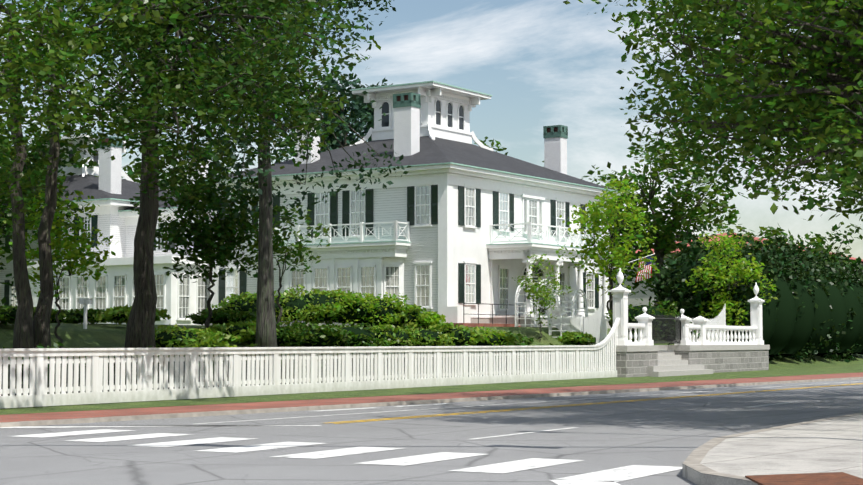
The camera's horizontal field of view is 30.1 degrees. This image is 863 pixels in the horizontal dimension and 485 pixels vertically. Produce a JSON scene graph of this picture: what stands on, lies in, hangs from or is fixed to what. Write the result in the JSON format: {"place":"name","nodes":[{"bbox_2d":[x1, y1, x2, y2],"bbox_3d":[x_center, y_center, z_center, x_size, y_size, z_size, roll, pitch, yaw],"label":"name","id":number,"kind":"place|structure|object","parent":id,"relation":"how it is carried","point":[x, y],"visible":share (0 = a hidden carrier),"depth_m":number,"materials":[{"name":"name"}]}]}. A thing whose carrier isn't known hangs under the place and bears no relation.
{"place":"outdoors","nodes":[
{"label":"outdoors","id":0,"kind":"place"},
{"bbox_2d":[0,125,61,263],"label":"tree leaves","id":1,"kind":"object","parent":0,"point":[9,258],"depth_m":85.43,"materials":[{"name":"green plant"}]},
{"bbox_2d":[0,122,87,252],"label":"tree leaves","id":2,"kind":"object","parent":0,"point":[37,150],"depth_m":55.65,"materials":[{"name":"green plant"}]},
{"bbox_2d":[0,119,100,304],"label":"tree leaves","id":3,"kind":"object","parent":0,"point":[76,164],"depth_m":90.42,"materials":[{"name":"green plant"}]},
{"bbox_2d":[0,379,862,484],"bbox_3d":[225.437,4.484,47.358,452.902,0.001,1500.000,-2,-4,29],"label":"road asphalt","id":4,"kind":"structure","parent":0,"point":[675,431],"depth_m":25.68,"materials":[{"name":"grey asphalt"}]},
{"bbox_2d":[0,381,860,484],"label":"road markings","id":5,"kind":"object","parent":4,"relation":"on","point":[613,476],"visible":1,"depth_m":22.80,"materials":[{"name":"white paint"}]},
{"bbox_2d":[0,377,862,426],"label":"granite kerb","id":6,"kind":"object","parent":4,"relation":"on","point":[132,417],"visible":1,"depth_m":37.82,"materials":[{"name":"stone"}]},
{"bbox_2d":[0,364,862,414],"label":"verge grass","id":7,"kind":"structure","parent":0,"point":[526,385],"depth_m":48.32,"materials":[{"name":"green plant"}]},
{"bbox_2d":[0,318,619,408],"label":"fence","id":8,"kind":"object","parent":7,"relation":"on","point":[447,365],"visible":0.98,"depth_m":42.27,"materials":[{"name":"paint"}]},
{"bbox_2d":[0,372,862,421],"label":"brick pavement","id":9,"kind":"structure","parent":0,"point":[137,411],"depth_m":40.89,"materials":[{"name":"red brick"}]},
{"bbox_2d":[0,322,862,368],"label":"lawn","id":10,"kind":"structure","parent":0,"point":[74,335],"depth_m":55.82,"materials":[{"name":"green plant"}]},
{"bbox_2d":[0,345,29,395],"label":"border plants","id":11,"kind":"object","parent":10,"relation":"on","point":[15,380],"depth_m":34.56,"materials":[{"name":"green plant"}]},
{"bbox_2d":[0,304,68,324],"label":"shrub leaves","id":12,"kind":"object","parent":10,"relation":"on","point":[4,319],"depth_m":48.77,"materials":[{"name":"green plant"}]},
{"bbox_2d":[29,342,85,393],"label":"border plants","id":13,"kind":"object","parent":10,"relation":"on","point":[66,377],"depth_m":36.18,"materials":[{"name":"green plant"}]},
{"bbox_2d":[50,309,68,322],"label":"shrub leaves","id":14,"kind":"object","parent":10,"relation":"on","point":[54,320],"depth_m":58.95,"materials":[{"name":"green plant"}]},
{"bbox_2d":[8,190,115,347],"bbox_3d":[-10.515,1.025,46.027,3.308,5.157,2.927,-2,-4,29],"label":"young tree","id":15,"kind":"object","parent":10,"relation":"on","point":[72,245],"depth_m":45.70,"materials":[{"name":"green plant"}]},
{"bbox_2d":[58,307,112,323],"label":"shrub leaves","id":16,"kind":"object","parent":10,"relation":"on","point":[78,319],"depth_m":56.81,"materials":[{"name":"green plant"}]},
{"bbox_2d":[79,298,92,328],"bbox_3d":[-11.139,2.287,51.668,0.200,0.980,0.440,-2,-4,29],"label":"sign","id":17,"kind":"object","parent":10,"relation":"on","point":[85,301],"visible":1,"depth_m":51.62,"materials":[{"name":"white"}]},
{"bbox_2d":[26,151,159,201],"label":"tree leaves","id":18,"kind":"object","parent":10,"relation":"on","point":[137,166],"depth_m":98.20,"materials":[{"name":"green plant"}]},
{"bbox_2d":[0,0,190,347],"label":"twin tree","id":19,"kind":"object","parent":10,"relation":"on","point":[20,63],"depth_m":37.16,"materials":[{"name":"green plant"}]},
{"bbox_2d":[0,134,210,324],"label":"house","id":20,"kind":"structure","parent":10,"relation":"on","point":[110,190],"depth_m":84.88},
{"bbox_2d":[85,347,136,391],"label":"border plants","id":21,"kind":"object","parent":10,"relation":"on","point":[125,374],"depth_m":37.80,"materials":[{"name":"green plant"}]},
{"bbox_2d":[93,304,170,324],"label":"shrub leaves","id":22,"kind":"object","parent":10,"relation":"on","point":[110,312],"depth_m":55.13,"materials":[{"name":"green plant"}]},
{"bbox_2d":[145,346,184,389],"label":"border plants","id":23,"kind":"object","parent":10,"relation":"on","point":[168,373],"depth_m":39.48,"materials":[{"name":"green plant"}]},
{"bbox_2d":[124,164,216,192],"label":"tree leaves","id":24,"kind":"object","parent":10,"relation":"on","point":[135,179],"depth_m":105.63,"materials":[{"name":"green plant"}]},
{"bbox_2d":[125,153,234,180],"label":"tree leaves","id":25,"kind":"object","parent":10,"relation":"on","point":[133,166],"depth_m":110.19,"materials":[{"name":"green plant"}]},
{"bbox_2d":[155,324,224,347],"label":"shrub leaves","id":26,"kind":"object","parent":10,"relation":"on","point":[208,341],"depth_m":51.08,"materials":[{"name":"green plant"}]},
{"bbox_2d":[36,0,380,347],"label":"tree","id":27,"kind":"object","parent":10,"relation":"on","point":[218,76],"depth_m":39.67,"materials":[{"name":"green plant"}]},
{"bbox_2d":[129,153,295,327],"bbox_3d":[-8.154,0.154,57.776,5.884,6.682,5.806,-2,-4,29],"label":"dogwood tree","id":28,"kind":"object","parent":10,"relation":"on","point":[178,236],"depth_m":57.15,"materials":[{"name":"green plant"}]},
{"bbox_2d":[193,326,240,346],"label":"shrub leaves","id":29,"kind":"object","parent":10,"relation":"on","point":[226,338],"depth_m":52.57,"materials":[{"name":"green plant"}]},
{"bbox_2d":[185,308,255,325],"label":"shrub leaves","id":30,"kind":"object","parent":10,"relation":"on","point":[219,315],"depth_m":58.77,"materials":[{"name":"green plant"}]},
{"bbox_2d":[199,345,241,386],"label":"border plants","id":31,"kind":"object","parent":10,"relation":"on","point":[218,371],"depth_m":41.19,"materials":[{"name":"green plant"}]},
{"bbox_2d":[203,320,280,342],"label":"shrub leaves","id":32,"kind":"object","parent":10,"relation":"on","point":[251,329],"depth_m":56.97,"materials":[{"name":"green plant"}]},
{"bbox_2d":[206,292,291,324],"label":"shrub leaves","id":33,"kind":"object","parent":10,"relation":"on","point":[234,297],"depth_m":62.97,"materials":[{"name":"green plant"}]},
{"bbox_2d":[241,343,281,385],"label":"border plants","id":34,"kind":"object","parent":10,"relation":"on","point":[259,371],"depth_m":42.91,"materials":[{"name":"green plant"}]},
{"bbox_2d":[247,290,318,325],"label":"shrub leaves","id":35,"kind":"object","parent":10,"relation":"on","point":[287,294],"depth_m":63.83,"materials":[{"name":"green plant"}]},
{"bbox_2d":[238,205,329,325],"bbox_3d":[-5.518,1.344,60.215,3.204,5.533,3.203,-2,-4,29],"label":"small tree","id":36,"kind":"object","parent":10,"relation":"on","point":[277,249],"depth_m":60.00,"materials":[{"name":"green plant"}]},
{"bbox_2d":[169,0,410,346],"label":"hemlock tree","id":37,"kind":"object","parent":10,"relation":"on","point":[248,161],"depth_m":54.53,"materials":[{"name":"green plant"}]},
{"bbox_2d":[276,323,309,346],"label":"shrub leaves","id":38,"kind":"object","parent":10,"relation":"on","point":[287,331],"depth_m":58.00,"materials":[{"name":"green plant"}]},
{"bbox_2d":[281,353,321,383],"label":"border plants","id":39,"kind":"object","parent":10,"relation":"on","point":[293,371],"depth_m":44.48,"materials":[{"name":"green plant"}]},
{"bbox_2d":[271,102,343,163],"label":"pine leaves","id":40,"kind":"object","parent":10,"relation":"on","point":[280,155],"depth_m":113.45,"materials":[{"name":"green plant"}]},
{"bbox_2d":[283,284,360,323],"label":"shrub leaves","id":41,"kind":"object","parent":10,"relation":"on","point":[321,309],"depth_m":64.96,"materials":[{"name":"green plant"}]},
{"bbox_2d":[287,321,357,346],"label":"shrub leaves","id":42,"kind":"object","parent":10,"relation":"on","point":[334,331],"depth_m":59.14,"materials":[{"name":"green plant"}]},
{"bbox_2d":[287,69,373,159],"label":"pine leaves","id":43,"kind":"object","parent":10,"relation":"on","point":[359,113],"depth_m":107.27,"materials":[{"name":"green plant"}]},
{"bbox_2d":[321,346,359,382],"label":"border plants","id":44,"kind":"object","parent":10,"relation":"on","point":[337,367],"depth_m":46.32,"materials":[{"name":"green plant"}]},
{"bbox_2d":[317,290,382,326],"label":"shrub leaves","id":45,"kind":"object","parent":10,"relation":"on","point":[346,298],"depth_m":65.40,"materials":[{"name":"green plant"}]},
{"bbox_2d":[327,322,389,346],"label":"shrub leaves","id":46,"kind":"object","parent":10,"relation":"on","point":[373,340],"depth_m":60.19,"materials":[{"name":"green plant"}]},
{"bbox_2d":[335,78,392,146],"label":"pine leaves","id":47,"kind":"object","parent":10,"relation":"on","point":[370,104],"depth_m":111.05,"materials":[{"name":"green plant"}]},
{"bbox_2d":[347,343,387,380],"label":"border plants","id":48,"kind":"object","parent":10,"relation":"on","point":[373,368],"depth_m":48.03,"materials":[{"name":"green plant"}]},
{"bbox_2d":[348,292,413,327],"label":"shrub leaves","id":49,"kind":"object","parent":10,"relation":"on","point":[390,299],"depth_m":66.05,"materials":[{"name":"green plant"}]},
{"bbox_2d":[364,323,418,346],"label":"shrub leaves","id":50,"kind":"object","parent":10,"relation":"on","point":[385,327],"depth_m":61.17,"materials":[{"name":"green plant"}]},
{"bbox_2d":[386,304,426,330],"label":"shrub leaves","id":51,"kind":"object","parent":10,"relation":"on","point":[415,309],"depth_m":66.65,"materials":[{"name":"green plant"}]},
{"bbox_2d":[387,352,426,379],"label":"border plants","id":52,"kind":"object","parent":10,"relation":"on","point":[404,367],"depth_m":49.73,"materials":[{"name":"green plant"}]},
{"bbox_2d":[205,81,621,327],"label":"house","id":53,"kind":"structure","parent":10,"relation":"on","point":[454,225],"depth_m":75.58,"materials":[{"name":"white paint"}]},
{"bbox_2d":[584,253,654,281],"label":"flag","id":54,"kind":"object","parent":53,"relation":"attached to","point":[646,267],"visible":0.62,"depth_m":77.15,"materials":[{"name":"multicoloured"}]},
{"bbox_2d":[396,327,454,345],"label":"shrub leaves","id":55,"kind":"object","parent":10,"relation":"on","point":[432,339],"depth_m":62.27,"materials":[{"name":"green plant"}]},
{"bbox_2d":[417,311,445,329],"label":"shrub leaves","id":56,"kind":"object","parent":10,"relation":"on","point":[430,318],"depth_m":67.15,"materials":[{"name":"green plant"}]},
{"bbox_2d":[428,322,488,345],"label":"shrub leaves","id":57,"kind":"object","parent":10,"relation":"on","point":[444,326],"depth_m":63.51,"materials":[{"name":"green plant"}]},
{"bbox_2d":[464,326,505,345],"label":"shrub leaves","id":58,"kind":"object","parent":10,"relation":"on","point":[495,332],"depth_m":64.51,"materials":[{"name":"green plant"}]},
{"bbox_2d":[474,136,507,154],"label":"tree leaves","id":59,"kind":"object","parent":10,"relation":"on","point":[496,145],"visible":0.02,"depth_m":116.81,"materials":[{"name":"green plant"}]},
{"bbox_2d":[497,331,534,345],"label":"shrub leaves","id":60,"kind":"object","parent":10,"relation":"on","point":[515,339],"depth_m":65.42,"materials":[{"name":"green plant"}]},
{"bbox_2d":[515,279,557,327],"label":"garden trellis","id":61,"kind":"object","parent":10,"relation":"on","point":[535,324],"visible":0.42,"depth_m":72.34,"materials":[{"name":"white paint"}]},
{"bbox_2d":[514,254,571,340],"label":"tree","id":62,"kind":"object","parent":10,"relation":"on","point":[534,286],"depth_m":68.49,"materials":[{"name":"green plant"}]},
{"bbox_2d":[549,289,587,337],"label":"garden trellis","id":63,"kind":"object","parent":10,"relation":"on","point":[573,302],"depth_m":70.31,"materials":[{"name":"white paint"}]},
{"bbox_2d":[557,330,595,344],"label":"shrub leaves","id":64,"kind":"object","parent":10,"relation":"on","point":[566,337],"depth_m":65.69,"materials":[{"name":"green plant"}]},
{"bbox_2d":[556,178,659,331],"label":"young tree","id":65,"kind":"object","parent":10,"relation":"on","point":[593,213],"depth_m":69.64,"materials":[{"name":"green plant"}]},
{"bbox_2d":[550,302,726,343],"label":"picket fences","id":66,"kind":"object","parent":10,"relation":"on","point":[597,328],"visible":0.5,"depth_m":68.83,"materials":[{"name":"white paint"}]},
{"bbox_2d":[605,298,677,341],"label":"round shrub","id":67,"kind":"object","parent":10,"relation":"on","point":[668,312],"depth_m":69.05,"materials":[{"name":"green plant"}]},
{"bbox_2d":[609,190,687,324],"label":"tree leaves","id":68,"kind":"object","parent":10,"relation":"on","point":[637,284],"depth_m":109.35,"materials":[{"name":"green plant"}]},
{"bbox_2d":[593,130,739,308],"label":"tree leaves","id":69,"kind":"object","parent":10,"relation":"on","point":[702,209],"depth_m":102.55,"materials":[{"name":"green plant"}]},
{"bbox_2d":[660,312,699,344],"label":"round shrub leaves","id":70,"kind":"object","parent":10,"relation":"on","point":[662,335],"depth_m":71.61,"materials":[{"name":"green plant"}]},
{"bbox_2d":[649,246,726,319],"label":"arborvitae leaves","id":71,"kind":"object","parent":10,"relation":"on","point":[661,289],"depth_m":83.36,"materials":[{"name":"green plant"}]},
{"bbox_2d":[616,345,769,376],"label":"gate stone base","id":72,"kind":"object","parent":10,"relation":"on","point":[653,360],"visible":0.71,"depth_m":69.51,"materials":[{"name":"grey stone"}]},
{"bbox_2d":[646,313,680,343],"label":"iron gate","id":73,"kind":"structure","parent":72,"relation":"attached to","point":[672,329],"depth_m":68.76,"materials":[{"name":"black metal"}]},
{"bbox_2d":[609,268,764,345],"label":"balustrade","id":74,"kind":"object","parent":72,"relation":"on","point":[620,293],"visible":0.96,"depth_m":69.98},
{"bbox_2d":[654,223,746,300],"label":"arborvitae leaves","id":75,"kind":"object","parent":10,"relation":"on","point":[695,242],"depth_m":87.86,"materials":[{"name":"green plant"}]},
{"bbox_2d":[678,229,777,340],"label":"young tree","id":76,"kind":"object","parent":10,"relation":"on","point":[721,305],"depth_m":82.00,"materials":[{"name":"green plant"}]},
{"bbox_2d":[613,232,862,306],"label":"red roof building","id":77,"kind":"structure","parent":10,"relation":"on","point":[632,300],"depth_m":158.23,"materials":[{"name":"stone"}]},
{"bbox_2d":[707,228,770,271],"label":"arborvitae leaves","id":78,"kind":"object","parent":10,"relation":"on","point":[750,250],"depth_m":90.01,"materials":[{"name":"green plant"}]},
{"bbox_2d":[712,244,777,344],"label":"tree","id":79,"kind":"object","parent":10,"relation":"on","point":[769,312],"depth_m":83.17,"materials":[{"name":"green plant"}]},
{"bbox_2d":[710,221,839,267],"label":"tree","id":80,"kind":"object","parent":10,"relation":"on","point":[775,232],"depth_m":150.06,"materials":[{"name":"green plant"}]},
{"bbox_2d":[754,248,796,363],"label":"hedge","id":81,"kind":"object","parent":10,"relation":"on","point":[783,330],"depth_m":86.46,"materials":[{"name":"green plant"}]},
{"bbox_2d":[743,233,810,272],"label":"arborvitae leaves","id":82,"kind":"object","parent":10,"relation":"on","point":[788,245],"depth_m":98.87,"materials":[{"name":"green plant"}]},
{"bbox_2d":[767,242,797,275],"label":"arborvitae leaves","id":83,"kind":"object","parent":10,"relation":"on","point":[781,246],"depth_m":95.67,"materials":[{"name":"green plant"}]},
{"bbox_2d":[770,249,813,368],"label":"hedge","id":84,"kind":"object","parent":10,"relation":"on","point":[801,334],"depth_m":89.70,"materials":[{"name":"green plant"}]},
{"bbox_2d":[748,221,862,274],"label":"tree leaves","id":85,"kind":"object","parent":10,"relation":"on","point":[836,237],"depth_m":150.25,"materials":[{"name":"green plant"}]},
{"bbox_2d":[786,254,832,362],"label":"hedge","id":86,"kind":"object","parent":10,"relation":"on","point":[822,312],"depth_m":92.85,"materials":[{"name":"green plant"}]},
{"bbox_2d":[794,252,826,275],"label":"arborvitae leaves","id":87,"kind":"object","parent":10,"relation":"on","point":[809,255],"depth_m":100.94,"materials":[{"name":"green plant"}]},
{"bbox_2d":[785,241,836,275],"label":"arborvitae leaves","id":88,"kind":"object","parent":10,"relation":"on","point":[795,248],"depth_m":104.27,"materials":[{"name":"green plant"}]},
{"bbox_2d":[799,259,847,361],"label":"hedge","id":89,"kind":"object","parent":10,"relation":"on","point":[838,308],"depth_m":95.96,"materials":[{"name":"green plant"}]},
{"bbox_2d":[819,258,851,268],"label":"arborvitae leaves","id":90,"kind":"object","parent":10,"relation":"on","point":[831,263],"visible":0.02,"depth_m":109.60,"materials":[{"name":"green plant"}]},
{"bbox_2d":[814,249,859,281],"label":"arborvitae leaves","id":91,"kind":"object","parent":10,"relation":"on","point":[825,255],"depth_m":106.58,"materials":[{"name":"green plant"}]},
{"bbox_2d":[818,265,861,362],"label":"hedge","id":92,"kind":"object","parent":10,"relation":"on","point":[849,338],"depth_m":99.12,"materials":[{"name":"green plant"}]},
{"bbox_2d":[828,258,862,360],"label":"hedge","id":93,"kind":"object","parent":10,"relation":"on","point":[857,289],"depth_m":102.51,"materials":[{"name":"green plant"}]},
{"bbox_2d":[844,259,862,354],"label":"hedge leaves","id":94,"kind":"object","parent":10,"relation":"on","point":[854,265],"depth_m":106.21,"materials":[{"name":"green plant"}]},
{"bbox_2d":[0,0,862,295],"label":"sky","id":95,"kind":"structure","parent":0,"point":[541,63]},
{"bbox_2d":[6,364,858,421],"bbox_3d":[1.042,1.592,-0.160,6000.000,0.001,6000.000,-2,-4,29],"label":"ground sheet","id":96,"kind":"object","parent":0,"point":[377,402],"depth_m":44.13,"materials":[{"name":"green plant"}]},
{"bbox_2d":[479,344,506,375],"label":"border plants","id":97,"kind":"object","parent":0,"point":[495,359],"depth_m":54.83,"materials":[{"name":"green plant"}]},
{"bbox_2d":[495,351,531,374],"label":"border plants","id":98,"kind":"object","parent":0,"point":[516,363],"depth_m":56.56,"materials":[{"name":"green plant"}]},
{"bbox_2d":[549,343,568,371],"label":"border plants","id":99,"kind":"object","parent":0,"point":[568,360],"depth_m":59.97,"materials":[{"name":"green plant"}]},
{"bbox_2d":[542,161,630,188],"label":"tree leaves","id":100,"kind":"object","parent":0,"point":[590,172],"depth_m":123.09,"materials":[{"name":"green plant"}]},
{"bbox_2d":[563,0,862,221],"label":"street tree","id":101,"kind":"object","parent":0,"point":[705,26],"depth_m":30.03,"materials":[{"name":"green plant"}]},
{"bbox_2d":[682,412,862,484],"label":"corner pavement","id":102,"kind":"structure","parent":0,"point":[826,451],"depth_m":19.80,"materials":[{"name":"concrete"}]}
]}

